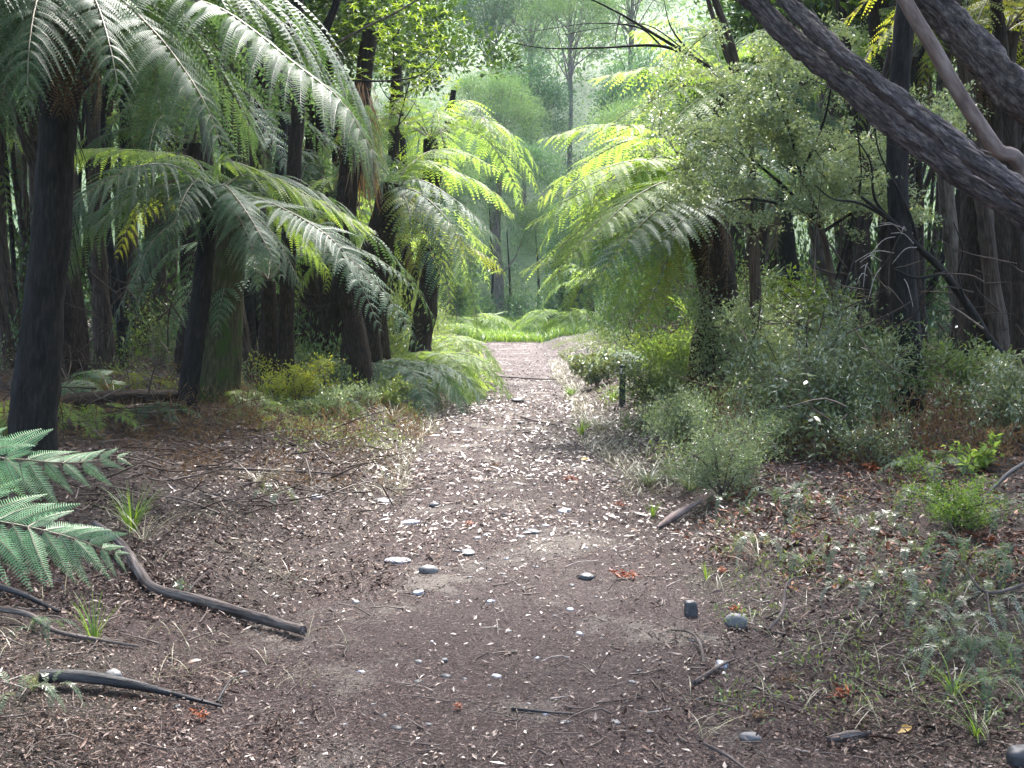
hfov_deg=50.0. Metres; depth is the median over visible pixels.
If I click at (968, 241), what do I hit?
tree fern
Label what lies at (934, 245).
forest tree
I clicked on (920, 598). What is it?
ladder fern
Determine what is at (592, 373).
shrub
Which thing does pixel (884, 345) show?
shrub
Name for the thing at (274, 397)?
ground fern
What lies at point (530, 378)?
fallen stick
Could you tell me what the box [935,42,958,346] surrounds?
forest tree
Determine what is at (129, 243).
forest tree
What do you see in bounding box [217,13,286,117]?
forest tree
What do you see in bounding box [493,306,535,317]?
ground fern
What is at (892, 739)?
bank litter
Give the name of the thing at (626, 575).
dead frond
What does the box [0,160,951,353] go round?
undergrowth
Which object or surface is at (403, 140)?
forest tree
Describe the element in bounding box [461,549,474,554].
flat stone
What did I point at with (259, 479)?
grass tuft
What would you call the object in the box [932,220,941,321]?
forest tree
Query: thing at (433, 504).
stone
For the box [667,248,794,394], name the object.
shrub
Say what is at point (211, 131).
forest tree
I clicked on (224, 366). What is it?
forest tree
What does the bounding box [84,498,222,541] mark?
grass tuft
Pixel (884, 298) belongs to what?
forest tree
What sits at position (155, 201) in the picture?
forest tree
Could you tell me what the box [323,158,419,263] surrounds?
tree fern
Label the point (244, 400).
ground fern
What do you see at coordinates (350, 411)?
grass tuft
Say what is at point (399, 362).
ground fern
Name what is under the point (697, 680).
fallen stick
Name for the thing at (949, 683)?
grass tuft
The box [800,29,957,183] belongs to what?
canopy tree
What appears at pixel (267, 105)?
forest tree
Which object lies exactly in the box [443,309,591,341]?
grass
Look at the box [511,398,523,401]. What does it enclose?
stone
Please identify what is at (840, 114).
canopy tree
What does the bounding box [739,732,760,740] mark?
stone
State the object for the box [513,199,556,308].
tree
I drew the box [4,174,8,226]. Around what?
forest tree
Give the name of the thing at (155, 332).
sapling
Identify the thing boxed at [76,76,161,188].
hill tree
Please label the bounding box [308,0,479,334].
forest tree
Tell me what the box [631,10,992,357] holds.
leaved tree
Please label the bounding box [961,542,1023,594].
ladder fern
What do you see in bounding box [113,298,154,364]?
shrub
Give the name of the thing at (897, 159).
forest tree
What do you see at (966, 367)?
shrub
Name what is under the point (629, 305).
undergrowth
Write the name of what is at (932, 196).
forest tree
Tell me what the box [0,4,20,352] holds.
forest tree
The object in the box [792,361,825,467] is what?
sapling
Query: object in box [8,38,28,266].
forest tree
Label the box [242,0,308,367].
forest tree
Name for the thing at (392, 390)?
shrub
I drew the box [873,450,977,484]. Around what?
ground fern
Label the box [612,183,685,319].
tree fern
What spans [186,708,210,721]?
dead frond
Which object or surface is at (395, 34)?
lime sapling
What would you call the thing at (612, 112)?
hill tree
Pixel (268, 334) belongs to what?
tree fern
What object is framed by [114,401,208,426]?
ground fern
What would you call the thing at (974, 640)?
ladder fern
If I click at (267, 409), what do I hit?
ground fern
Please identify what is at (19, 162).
tree fern
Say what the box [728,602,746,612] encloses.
dead frond
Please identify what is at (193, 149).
tree fern
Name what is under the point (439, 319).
undergrowth
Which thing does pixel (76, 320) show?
forest tree
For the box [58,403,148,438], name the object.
ground fern
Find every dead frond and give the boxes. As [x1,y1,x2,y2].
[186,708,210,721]
[453,702,462,709]
[562,475,577,480]
[608,569,638,578]
[718,566,727,572]
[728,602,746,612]
[752,704,767,718]
[772,671,801,684]
[827,683,855,697]
[837,494,852,500]
[862,461,882,471]
[925,446,949,454]
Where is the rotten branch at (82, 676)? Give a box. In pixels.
[38,669,251,707]
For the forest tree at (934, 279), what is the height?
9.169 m
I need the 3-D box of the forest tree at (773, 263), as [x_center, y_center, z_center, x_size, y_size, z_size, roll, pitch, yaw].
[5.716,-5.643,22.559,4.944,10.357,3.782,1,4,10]
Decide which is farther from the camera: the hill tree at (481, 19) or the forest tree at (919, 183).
the hill tree at (481, 19)
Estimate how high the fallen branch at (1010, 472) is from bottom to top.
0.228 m
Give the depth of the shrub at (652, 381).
13.67 m
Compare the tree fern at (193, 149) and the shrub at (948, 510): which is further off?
the tree fern at (193, 149)
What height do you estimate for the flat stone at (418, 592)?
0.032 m
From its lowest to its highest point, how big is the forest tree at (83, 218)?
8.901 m
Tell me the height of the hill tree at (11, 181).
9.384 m
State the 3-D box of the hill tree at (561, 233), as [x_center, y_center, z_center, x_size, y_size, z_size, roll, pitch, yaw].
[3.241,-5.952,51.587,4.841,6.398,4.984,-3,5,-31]
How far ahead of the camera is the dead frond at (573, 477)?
9.86 m
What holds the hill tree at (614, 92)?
on the ground at (202, 652)
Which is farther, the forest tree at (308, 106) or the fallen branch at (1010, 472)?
the forest tree at (308, 106)
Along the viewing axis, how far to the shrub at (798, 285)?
16.64 m
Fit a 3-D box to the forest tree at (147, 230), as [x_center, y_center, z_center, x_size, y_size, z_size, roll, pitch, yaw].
[-6.965,-4.146,21.447,3.546,7.879,3.878,0,4,0]
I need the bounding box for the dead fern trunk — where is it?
[326,76,388,401]
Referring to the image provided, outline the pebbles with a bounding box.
[174,404,803,732]
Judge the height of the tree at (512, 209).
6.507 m
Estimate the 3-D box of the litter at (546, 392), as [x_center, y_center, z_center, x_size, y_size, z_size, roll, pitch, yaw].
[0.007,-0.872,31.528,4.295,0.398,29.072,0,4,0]
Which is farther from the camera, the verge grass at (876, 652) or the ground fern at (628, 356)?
the ground fern at (628, 356)
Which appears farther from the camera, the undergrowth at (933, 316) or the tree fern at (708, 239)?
the undergrowth at (933, 316)
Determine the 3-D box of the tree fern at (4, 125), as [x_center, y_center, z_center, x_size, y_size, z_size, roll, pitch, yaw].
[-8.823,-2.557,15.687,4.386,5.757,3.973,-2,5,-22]
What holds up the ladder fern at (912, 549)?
on the ground at (202, 652)
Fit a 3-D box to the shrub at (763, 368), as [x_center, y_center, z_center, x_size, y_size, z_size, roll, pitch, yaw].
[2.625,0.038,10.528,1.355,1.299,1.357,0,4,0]
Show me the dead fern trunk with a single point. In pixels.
(347, 189)
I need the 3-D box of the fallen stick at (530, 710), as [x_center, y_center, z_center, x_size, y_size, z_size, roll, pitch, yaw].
[0.128,1.285,4.305,0.269,0.014,0.018,1,4,14]
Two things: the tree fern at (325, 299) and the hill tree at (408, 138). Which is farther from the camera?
the hill tree at (408, 138)
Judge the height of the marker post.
0.691 m
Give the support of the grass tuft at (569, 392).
on the ground at (202, 652)
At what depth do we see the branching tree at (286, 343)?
13.80 m
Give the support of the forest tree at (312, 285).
on the ground at (202, 652)
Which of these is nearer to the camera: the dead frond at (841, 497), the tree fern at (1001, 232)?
the dead frond at (841, 497)
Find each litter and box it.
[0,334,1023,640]
[0,373,1023,767]
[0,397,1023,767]
[0,408,452,623]
[0,537,388,767]
[176,374,851,577]
[418,334,618,405]
[503,457,1023,767]
[660,416,1023,600]
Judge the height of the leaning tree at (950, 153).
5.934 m
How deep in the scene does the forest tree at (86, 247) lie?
28.66 m
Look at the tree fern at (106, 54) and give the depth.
13.60 m
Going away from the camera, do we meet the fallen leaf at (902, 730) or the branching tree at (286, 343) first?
the fallen leaf at (902, 730)
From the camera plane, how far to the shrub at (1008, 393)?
8.39 m
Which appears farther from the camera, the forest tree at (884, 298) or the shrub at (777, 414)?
the forest tree at (884, 298)
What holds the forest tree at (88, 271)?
on the ground at (202, 652)
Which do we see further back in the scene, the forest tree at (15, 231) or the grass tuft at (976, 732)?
the forest tree at (15, 231)
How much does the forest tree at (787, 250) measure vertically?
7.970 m
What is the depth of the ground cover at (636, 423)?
10.34 m
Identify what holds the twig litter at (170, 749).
on the ground at (202, 652)
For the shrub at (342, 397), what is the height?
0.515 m
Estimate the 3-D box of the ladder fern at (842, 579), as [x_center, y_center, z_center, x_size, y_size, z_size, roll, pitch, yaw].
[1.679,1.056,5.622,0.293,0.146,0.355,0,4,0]
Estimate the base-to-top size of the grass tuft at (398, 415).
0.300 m
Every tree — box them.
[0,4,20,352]
[0,259,14,367]
[1,5,185,230]
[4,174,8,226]
[5,138,20,317]
[6,89,86,209]
[6,198,19,251]
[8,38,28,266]
[8,68,85,195]
[17,93,27,133]
[18,47,252,299]
[18,50,28,319]
[38,65,92,285]
[61,123,89,382]
[74,9,91,369]
[76,0,339,168]
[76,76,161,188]
[76,91,91,306]
[77,24,135,334]
[77,72,86,220]
[78,32,101,174]
[80,0,182,370]
[80,213,89,277]
[83,12,313,327]
[84,47,116,255]
[84,86,114,332]
[85,38,218,341]
[98,0,216,355]
[98,2,215,354]
[100,9,129,367]
[105,59,116,281]
[115,31,134,307]
[126,49,137,324]
[137,91,155,309]
[159,67,387,227]
[188,16,256,383]
[198,0,256,402]
[203,40,248,172]
[204,9,260,346]
[208,0,385,314]
[213,63,303,166]
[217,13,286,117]
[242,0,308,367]
[246,2,403,357]
[252,4,344,284]
[253,22,415,188]
[254,0,427,187]
[262,39,271,262]
[265,0,412,278]
[267,134,376,214]
[273,0,487,365]
[274,0,443,399]
[277,29,285,201]
[286,15,325,364]
[305,82,316,279]
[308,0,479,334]
[347,3,469,144]
[360,0,484,330]
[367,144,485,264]
[373,19,538,349]
[373,92,509,277]
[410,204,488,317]
[433,58,555,265]
[444,0,555,117]
[446,126,577,316]
[459,43,584,218]
[461,171,520,313]
[473,0,588,140]
[479,199,533,314]
[500,0,643,170]
[502,0,763,403]
[505,205,601,306]
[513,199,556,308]
[529,189,620,317]
[542,0,614,76]
[563,83,702,273]
[568,40,684,150]
[575,0,692,105]
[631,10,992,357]
[639,49,765,157]
[645,56,870,174]
[656,10,766,118]
[656,42,774,239]
[688,0,1014,161]
[692,0,1018,317]
[715,1,845,282]
[716,0,883,326]
[717,0,892,325]
[719,0,875,354]
[736,0,1023,232]
[762,4,835,305]
[765,17,788,296]
[765,18,799,295]
[771,0,1023,176]
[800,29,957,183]
[802,0,967,356]
[814,129,1021,383]
[832,28,931,329]
[839,0,870,330]
[847,32,892,350]
[854,17,879,264]
[863,0,988,17]
[878,2,925,420]
[913,39,928,306]
[914,0,1023,130]
[917,1,1008,237]
[920,32,953,271]
[921,57,956,178]
[923,98,958,206]
[925,12,1016,310]
[926,176,939,327]
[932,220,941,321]
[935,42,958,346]
[936,0,1010,373]
[948,297,957,368]
[952,0,1002,262]
[983,0,1023,369]
[1020,126,1023,150]
[1020,139,1023,154]
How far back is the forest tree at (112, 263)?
18.50 m
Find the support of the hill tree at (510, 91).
on the ground at (202, 652)
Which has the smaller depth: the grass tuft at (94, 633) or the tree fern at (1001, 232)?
the grass tuft at (94, 633)
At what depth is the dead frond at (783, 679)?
4.63 m
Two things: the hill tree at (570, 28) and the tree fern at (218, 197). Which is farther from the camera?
the hill tree at (570, 28)
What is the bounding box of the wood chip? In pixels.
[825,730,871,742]
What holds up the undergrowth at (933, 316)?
on the ground at (202, 652)
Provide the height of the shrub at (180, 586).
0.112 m
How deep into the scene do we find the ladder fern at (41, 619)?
4.77 m
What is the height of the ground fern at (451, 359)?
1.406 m
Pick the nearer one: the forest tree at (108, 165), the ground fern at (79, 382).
the ground fern at (79, 382)
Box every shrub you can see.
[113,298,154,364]
[172,577,191,591]
[248,352,360,408]
[284,377,382,415]
[335,372,432,406]
[438,257,500,318]
[471,291,495,317]
[498,282,533,316]
[531,284,561,317]
[538,244,608,320]
[561,348,623,386]
[567,344,633,373]
[605,338,699,414]
[629,319,694,388]
[634,375,739,453]
[646,389,789,498]
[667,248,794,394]
[695,285,814,413]
[717,321,854,434]
[722,393,808,455]
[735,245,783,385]
[738,261,862,352]
[747,297,957,437]
[752,265,888,392]
[793,304,949,413]
[808,391,932,466]
[872,322,1023,417]
[887,445,1023,532]
[933,344,1023,446]
[942,430,1004,473]
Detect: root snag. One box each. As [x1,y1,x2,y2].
[671,629,710,664]
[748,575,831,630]
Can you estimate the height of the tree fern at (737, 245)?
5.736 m
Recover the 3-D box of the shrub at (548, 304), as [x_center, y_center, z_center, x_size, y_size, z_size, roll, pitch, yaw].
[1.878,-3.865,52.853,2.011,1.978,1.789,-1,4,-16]
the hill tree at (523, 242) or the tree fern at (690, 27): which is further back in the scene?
the hill tree at (523, 242)
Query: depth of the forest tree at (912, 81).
17.90 m
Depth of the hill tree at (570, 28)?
94.19 m
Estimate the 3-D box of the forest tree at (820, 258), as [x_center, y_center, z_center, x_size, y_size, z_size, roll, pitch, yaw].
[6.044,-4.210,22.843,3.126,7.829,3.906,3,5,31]
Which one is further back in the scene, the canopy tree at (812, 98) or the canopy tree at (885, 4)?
the canopy tree at (812, 98)
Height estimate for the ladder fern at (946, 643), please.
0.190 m
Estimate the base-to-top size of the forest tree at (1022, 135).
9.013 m
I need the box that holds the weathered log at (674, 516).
[656,500,701,527]
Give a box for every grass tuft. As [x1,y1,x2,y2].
[69,589,118,641]
[76,480,160,532]
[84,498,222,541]
[222,460,291,485]
[244,372,289,397]
[344,401,364,418]
[376,401,406,423]
[562,382,576,396]
[563,417,593,434]
[570,411,639,431]
[591,385,628,402]
[598,458,688,485]
[638,452,690,476]
[644,458,720,490]
[645,500,663,516]
[700,564,713,579]
[707,521,786,561]
[902,686,1022,737]
[905,645,1023,695]
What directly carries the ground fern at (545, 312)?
on the ground at (202, 652)
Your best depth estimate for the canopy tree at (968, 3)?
18.26 m
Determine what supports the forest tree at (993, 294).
on the ground at (202, 652)
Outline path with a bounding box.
[108,340,873,767]
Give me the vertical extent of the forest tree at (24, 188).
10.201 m
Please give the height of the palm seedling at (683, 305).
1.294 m
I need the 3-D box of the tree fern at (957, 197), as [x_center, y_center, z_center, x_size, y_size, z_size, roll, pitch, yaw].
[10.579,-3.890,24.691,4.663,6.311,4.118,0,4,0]
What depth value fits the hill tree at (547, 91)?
70.04 m
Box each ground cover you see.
[98,328,1013,484]
[706,466,1023,729]
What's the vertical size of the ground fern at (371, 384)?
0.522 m
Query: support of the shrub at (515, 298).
on the ground at (202, 652)
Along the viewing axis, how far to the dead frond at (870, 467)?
8.46 m
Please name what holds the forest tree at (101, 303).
on the ground at (202, 652)
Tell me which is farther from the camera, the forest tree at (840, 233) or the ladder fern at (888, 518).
the forest tree at (840, 233)
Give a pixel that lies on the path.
(456, 610)
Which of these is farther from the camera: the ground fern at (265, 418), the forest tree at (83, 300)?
the forest tree at (83, 300)
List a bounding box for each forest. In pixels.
[7,68,956,259]
[252,0,955,131]
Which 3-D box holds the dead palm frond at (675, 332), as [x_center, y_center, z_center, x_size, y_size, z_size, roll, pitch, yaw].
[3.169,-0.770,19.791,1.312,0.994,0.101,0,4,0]
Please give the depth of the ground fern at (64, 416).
9.55 m
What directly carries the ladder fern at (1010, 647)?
on the ground at (202, 652)
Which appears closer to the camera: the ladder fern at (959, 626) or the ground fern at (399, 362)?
the ladder fern at (959, 626)
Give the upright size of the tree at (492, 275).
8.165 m
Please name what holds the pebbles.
on the path
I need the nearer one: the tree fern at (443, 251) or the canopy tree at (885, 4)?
the canopy tree at (885, 4)
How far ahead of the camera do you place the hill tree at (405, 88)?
72.71 m
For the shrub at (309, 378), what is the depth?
13.05 m
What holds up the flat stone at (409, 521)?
on the path
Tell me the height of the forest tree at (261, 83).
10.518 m
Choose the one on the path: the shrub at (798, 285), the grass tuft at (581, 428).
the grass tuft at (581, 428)
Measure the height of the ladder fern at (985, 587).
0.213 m
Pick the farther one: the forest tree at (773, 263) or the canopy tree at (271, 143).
the canopy tree at (271, 143)
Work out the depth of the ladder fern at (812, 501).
7.06 m
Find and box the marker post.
[619,365,625,406]
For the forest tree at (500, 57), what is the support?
on the ground at (202, 652)
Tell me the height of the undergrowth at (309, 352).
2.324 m
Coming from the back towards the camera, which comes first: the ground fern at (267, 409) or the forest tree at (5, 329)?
the forest tree at (5, 329)
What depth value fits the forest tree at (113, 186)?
29.30 m
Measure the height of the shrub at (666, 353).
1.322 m
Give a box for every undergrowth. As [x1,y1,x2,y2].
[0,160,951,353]
[0,252,958,348]
[0,294,958,378]
[0,305,959,405]
[80,95,942,318]
[173,244,456,358]
[210,385,444,458]
[579,225,943,350]
[617,328,920,462]
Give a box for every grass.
[0,440,362,688]
[224,351,841,496]
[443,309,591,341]
[659,472,1023,739]
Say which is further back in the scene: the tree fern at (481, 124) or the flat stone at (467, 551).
the tree fern at (481, 124)
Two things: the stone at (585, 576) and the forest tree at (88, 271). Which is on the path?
the stone at (585, 576)
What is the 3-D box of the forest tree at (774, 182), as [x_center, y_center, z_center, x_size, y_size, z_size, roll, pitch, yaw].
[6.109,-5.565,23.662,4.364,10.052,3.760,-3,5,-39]
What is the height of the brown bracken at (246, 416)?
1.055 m
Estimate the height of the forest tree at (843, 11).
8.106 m
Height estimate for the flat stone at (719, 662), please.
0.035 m
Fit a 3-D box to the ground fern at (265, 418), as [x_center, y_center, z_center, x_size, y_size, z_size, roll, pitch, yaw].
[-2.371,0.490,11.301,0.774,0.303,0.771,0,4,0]
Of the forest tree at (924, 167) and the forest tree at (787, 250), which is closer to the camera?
the forest tree at (787, 250)
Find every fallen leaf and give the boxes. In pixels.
[188,658,199,662]
[898,724,911,732]
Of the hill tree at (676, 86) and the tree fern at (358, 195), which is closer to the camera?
the tree fern at (358, 195)
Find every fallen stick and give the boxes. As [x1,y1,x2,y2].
[204,467,365,475]
[481,374,578,379]
[511,707,578,714]
[520,416,560,425]
[692,657,741,684]
[703,742,745,767]
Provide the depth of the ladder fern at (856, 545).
6.12 m
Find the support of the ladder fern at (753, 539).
on the ground at (202, 652)
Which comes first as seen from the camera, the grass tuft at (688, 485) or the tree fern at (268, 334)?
the grass tuft at (688, 485)
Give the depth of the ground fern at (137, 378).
14.49 m
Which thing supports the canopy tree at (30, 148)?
on the ground at (202, 652)
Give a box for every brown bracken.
[0,354,432,447]
[82,393,426,491]
[670,334,1023,469]
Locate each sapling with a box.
[124,282,183,369]
[329,0,470,249]
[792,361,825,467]
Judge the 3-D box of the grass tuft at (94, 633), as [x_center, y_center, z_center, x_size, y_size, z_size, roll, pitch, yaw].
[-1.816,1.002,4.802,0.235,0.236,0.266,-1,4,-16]
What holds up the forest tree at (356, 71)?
on the ground at (202, 652)
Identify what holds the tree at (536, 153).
on the ground at (202, 652)
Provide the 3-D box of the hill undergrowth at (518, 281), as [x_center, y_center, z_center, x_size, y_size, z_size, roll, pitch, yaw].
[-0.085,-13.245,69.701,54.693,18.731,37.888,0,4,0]
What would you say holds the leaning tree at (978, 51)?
on the ground at (202, 652)
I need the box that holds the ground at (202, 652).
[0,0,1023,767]
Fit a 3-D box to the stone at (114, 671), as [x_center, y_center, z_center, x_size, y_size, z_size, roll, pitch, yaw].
[-1.617,1.184,4.458,0.066,0.052,0.063,0,4,0]
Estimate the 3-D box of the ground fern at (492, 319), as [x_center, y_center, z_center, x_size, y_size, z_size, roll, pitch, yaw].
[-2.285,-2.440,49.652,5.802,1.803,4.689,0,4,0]
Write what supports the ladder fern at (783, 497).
on the ground at (202, 652)
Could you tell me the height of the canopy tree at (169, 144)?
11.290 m
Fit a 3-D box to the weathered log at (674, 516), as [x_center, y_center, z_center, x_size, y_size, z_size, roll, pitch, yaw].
[1.187,0.942,8.019,0.112,0.138,0.578,4,6,42]
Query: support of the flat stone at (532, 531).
on the path
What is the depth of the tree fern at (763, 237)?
20.27 m
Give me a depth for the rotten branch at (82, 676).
4.33 m
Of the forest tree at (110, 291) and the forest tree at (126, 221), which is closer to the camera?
the forest tree at (110, 291)
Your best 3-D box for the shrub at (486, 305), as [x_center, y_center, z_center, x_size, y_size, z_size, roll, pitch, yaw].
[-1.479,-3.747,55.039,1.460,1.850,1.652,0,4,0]
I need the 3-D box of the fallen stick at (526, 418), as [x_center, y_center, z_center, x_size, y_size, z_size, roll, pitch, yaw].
[0.346,0.498,14.697,0.076,0.031,1.249,-2,5,-23]
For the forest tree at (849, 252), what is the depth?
21.35 m
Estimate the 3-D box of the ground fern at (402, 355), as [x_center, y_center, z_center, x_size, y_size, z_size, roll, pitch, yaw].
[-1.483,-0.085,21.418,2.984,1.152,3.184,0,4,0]
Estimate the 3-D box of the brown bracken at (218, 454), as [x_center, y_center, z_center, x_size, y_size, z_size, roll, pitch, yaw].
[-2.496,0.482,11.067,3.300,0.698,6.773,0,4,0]
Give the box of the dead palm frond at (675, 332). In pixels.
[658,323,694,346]
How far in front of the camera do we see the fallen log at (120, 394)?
11.86 m
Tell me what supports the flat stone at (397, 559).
on the path
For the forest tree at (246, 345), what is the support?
on the ground at (202, 652)
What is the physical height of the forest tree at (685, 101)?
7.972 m
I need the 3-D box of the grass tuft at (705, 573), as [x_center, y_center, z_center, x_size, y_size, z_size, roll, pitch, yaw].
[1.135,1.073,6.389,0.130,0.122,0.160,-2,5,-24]
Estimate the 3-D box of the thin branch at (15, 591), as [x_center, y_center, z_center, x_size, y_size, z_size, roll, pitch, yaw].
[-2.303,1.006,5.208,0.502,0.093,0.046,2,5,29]
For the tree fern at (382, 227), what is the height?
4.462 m
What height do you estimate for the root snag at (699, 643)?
0.062 m
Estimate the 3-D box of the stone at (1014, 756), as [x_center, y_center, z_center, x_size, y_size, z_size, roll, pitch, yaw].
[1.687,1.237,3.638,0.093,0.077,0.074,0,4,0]
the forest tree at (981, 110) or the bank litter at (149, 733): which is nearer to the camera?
the bank litter at (149, 733)
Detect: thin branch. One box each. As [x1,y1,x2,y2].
[0,584,60,612]
[0,606,138,646]
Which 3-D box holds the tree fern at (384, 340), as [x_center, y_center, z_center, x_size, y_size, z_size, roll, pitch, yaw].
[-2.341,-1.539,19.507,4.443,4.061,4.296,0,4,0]
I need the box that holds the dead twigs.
[0,163,1023,520]
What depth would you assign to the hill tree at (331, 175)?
50.88 m
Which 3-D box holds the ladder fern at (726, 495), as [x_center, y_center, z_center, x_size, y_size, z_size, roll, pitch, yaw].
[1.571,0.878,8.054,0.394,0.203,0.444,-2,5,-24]
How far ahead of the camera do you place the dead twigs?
10.12 m
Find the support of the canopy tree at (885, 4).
on the ground at (202, 652)
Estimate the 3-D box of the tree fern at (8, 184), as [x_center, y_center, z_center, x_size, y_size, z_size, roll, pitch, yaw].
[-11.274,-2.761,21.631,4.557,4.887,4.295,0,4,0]
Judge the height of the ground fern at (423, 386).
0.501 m
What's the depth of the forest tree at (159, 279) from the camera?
26.76 m
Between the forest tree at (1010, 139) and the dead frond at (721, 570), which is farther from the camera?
the forest tree at (1010, 139)
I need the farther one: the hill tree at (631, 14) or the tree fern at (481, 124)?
the hill tree at (631, 14)
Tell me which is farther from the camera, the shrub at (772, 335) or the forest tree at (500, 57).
the forest tree at (500, 57)
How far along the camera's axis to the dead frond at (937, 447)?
8.65 m
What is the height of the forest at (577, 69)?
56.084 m
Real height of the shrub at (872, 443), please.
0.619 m
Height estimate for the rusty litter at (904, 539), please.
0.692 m
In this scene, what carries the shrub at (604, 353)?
on the ground at (202, 652)
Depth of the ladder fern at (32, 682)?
4.06 m
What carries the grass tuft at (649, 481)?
on the ground at (202, 652)
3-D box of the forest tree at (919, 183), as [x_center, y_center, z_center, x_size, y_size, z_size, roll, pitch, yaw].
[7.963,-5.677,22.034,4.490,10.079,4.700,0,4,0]
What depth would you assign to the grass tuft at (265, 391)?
13.49 m
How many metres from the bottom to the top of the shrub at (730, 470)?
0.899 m
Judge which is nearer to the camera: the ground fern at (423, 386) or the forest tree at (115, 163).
the ground fern at (423, 386)
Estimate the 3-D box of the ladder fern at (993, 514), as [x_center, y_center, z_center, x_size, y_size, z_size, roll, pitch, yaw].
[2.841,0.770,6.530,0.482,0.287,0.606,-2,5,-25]
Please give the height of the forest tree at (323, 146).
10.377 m
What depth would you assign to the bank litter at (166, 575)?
6.63 m
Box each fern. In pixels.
[0,0,399,455]
[0,37,38,152]
[0,125,23,232]
[0,400,96,444]
[0,427,132,591]
[0,668,64,712]
[3,616,82,646]
[6,122,81,282]
[13,6,176,107]
[14,671,84,708]
[29,73,358,373]
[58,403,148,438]
[61,370,133,395]
[68,147,383,412]
[76,96,275,310]
[87,370,177,388]
[105,215,443,393]
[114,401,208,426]
[216,401,292,424]
[220,390,278,418]
[249,177,503,359]
[250,482,299,511]
[255,149,442,339]
[257,415,311,436]
[268,387,367,415]
[294,358,461,410]
[302,98,543,353]
[308,383,395,410]
[312,148,513,384]
[320,361,488,418]
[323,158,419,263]
[337,351,514,402]
[357,203,490,341]
[390,331,500,371]
[391,351,504,388]
[400,223,467,301]
[405,377,437,399]
[437,310,516,331]
[445,323,486,340]
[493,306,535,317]
[509,306,607,339]
[521,123,827,398]
[536,264,627,327]
[588,17,831,248]
[602,350,686,378]
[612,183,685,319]
[653,98,912,352]
[662,112,824,306]
[694,490,744,519]
[730,531,793,567]
[736,479,829,523]
[767,486,855,527]
[770,551,833,582]
[797,6,991,354]
[808,574,865,604]
[810,540,882,572]
[838,0,1023,382]
[840,565,939,609]
[845,510,914,544]
[868,70,966,231]
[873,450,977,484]
[875,538,935,566]
[885,484,958,521]
[888,586,956,629]
[896,623,997,682]
[905,609,1005,655]
[912,0,1023,334]
[914,531,1018,595]
[927,321,958,356]
[932,635,1009,673]
[941,493,1023,535]
[941,667,1023,726]
[946,579,1023,630]
[954,631,1023,676]
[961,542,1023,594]
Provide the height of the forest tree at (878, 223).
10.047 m
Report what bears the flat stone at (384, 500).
on the ground at (202, 652)
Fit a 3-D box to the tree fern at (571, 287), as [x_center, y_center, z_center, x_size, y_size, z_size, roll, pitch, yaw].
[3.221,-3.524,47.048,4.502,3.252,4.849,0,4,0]
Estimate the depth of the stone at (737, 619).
5.40 m
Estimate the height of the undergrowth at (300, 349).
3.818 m
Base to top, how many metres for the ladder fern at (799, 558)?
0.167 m
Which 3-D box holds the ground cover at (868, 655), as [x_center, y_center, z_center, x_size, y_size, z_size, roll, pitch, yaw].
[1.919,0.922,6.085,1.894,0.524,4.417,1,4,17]
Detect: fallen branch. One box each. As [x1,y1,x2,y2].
[91,520,306,634]
[952,551,1023,630]
[977,461,1023,506]
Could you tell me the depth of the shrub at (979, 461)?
7.78 m
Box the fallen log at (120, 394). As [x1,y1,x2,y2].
[59,389,177,410]
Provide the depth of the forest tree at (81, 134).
29.28 m
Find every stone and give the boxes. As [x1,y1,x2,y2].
[105,668,121,676]
[374,497,394,502]
[384,557,411,563]
[400,519,419,523]
[412,590,424,594]
[418,565,438,572]
[429,502,438,507]
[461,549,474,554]
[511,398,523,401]
[524,529,539,533]
[558,508,571,512]
[578,572,594,579]
[684,600,697,616]
[716,660,727,668]
[724,613,747,629]
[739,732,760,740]
[1005,744,1023,766]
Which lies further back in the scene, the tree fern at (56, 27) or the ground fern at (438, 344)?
the ground fern at (438, 344)
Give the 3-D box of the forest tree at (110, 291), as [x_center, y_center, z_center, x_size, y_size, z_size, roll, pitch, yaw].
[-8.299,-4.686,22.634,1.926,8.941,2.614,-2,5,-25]
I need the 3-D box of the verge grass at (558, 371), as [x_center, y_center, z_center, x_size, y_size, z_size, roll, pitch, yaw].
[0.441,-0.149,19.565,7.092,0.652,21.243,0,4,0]
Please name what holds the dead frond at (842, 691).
on the ground at (202, 652)
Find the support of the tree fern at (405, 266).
on the ground at (202, 652)
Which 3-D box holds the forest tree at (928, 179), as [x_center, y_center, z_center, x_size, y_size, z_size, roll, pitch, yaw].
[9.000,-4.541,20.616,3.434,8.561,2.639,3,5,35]
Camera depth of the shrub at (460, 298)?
51.07 m
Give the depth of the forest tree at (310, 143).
23.31 m
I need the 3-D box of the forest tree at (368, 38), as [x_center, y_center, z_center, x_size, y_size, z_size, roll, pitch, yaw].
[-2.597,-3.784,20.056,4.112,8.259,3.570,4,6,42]

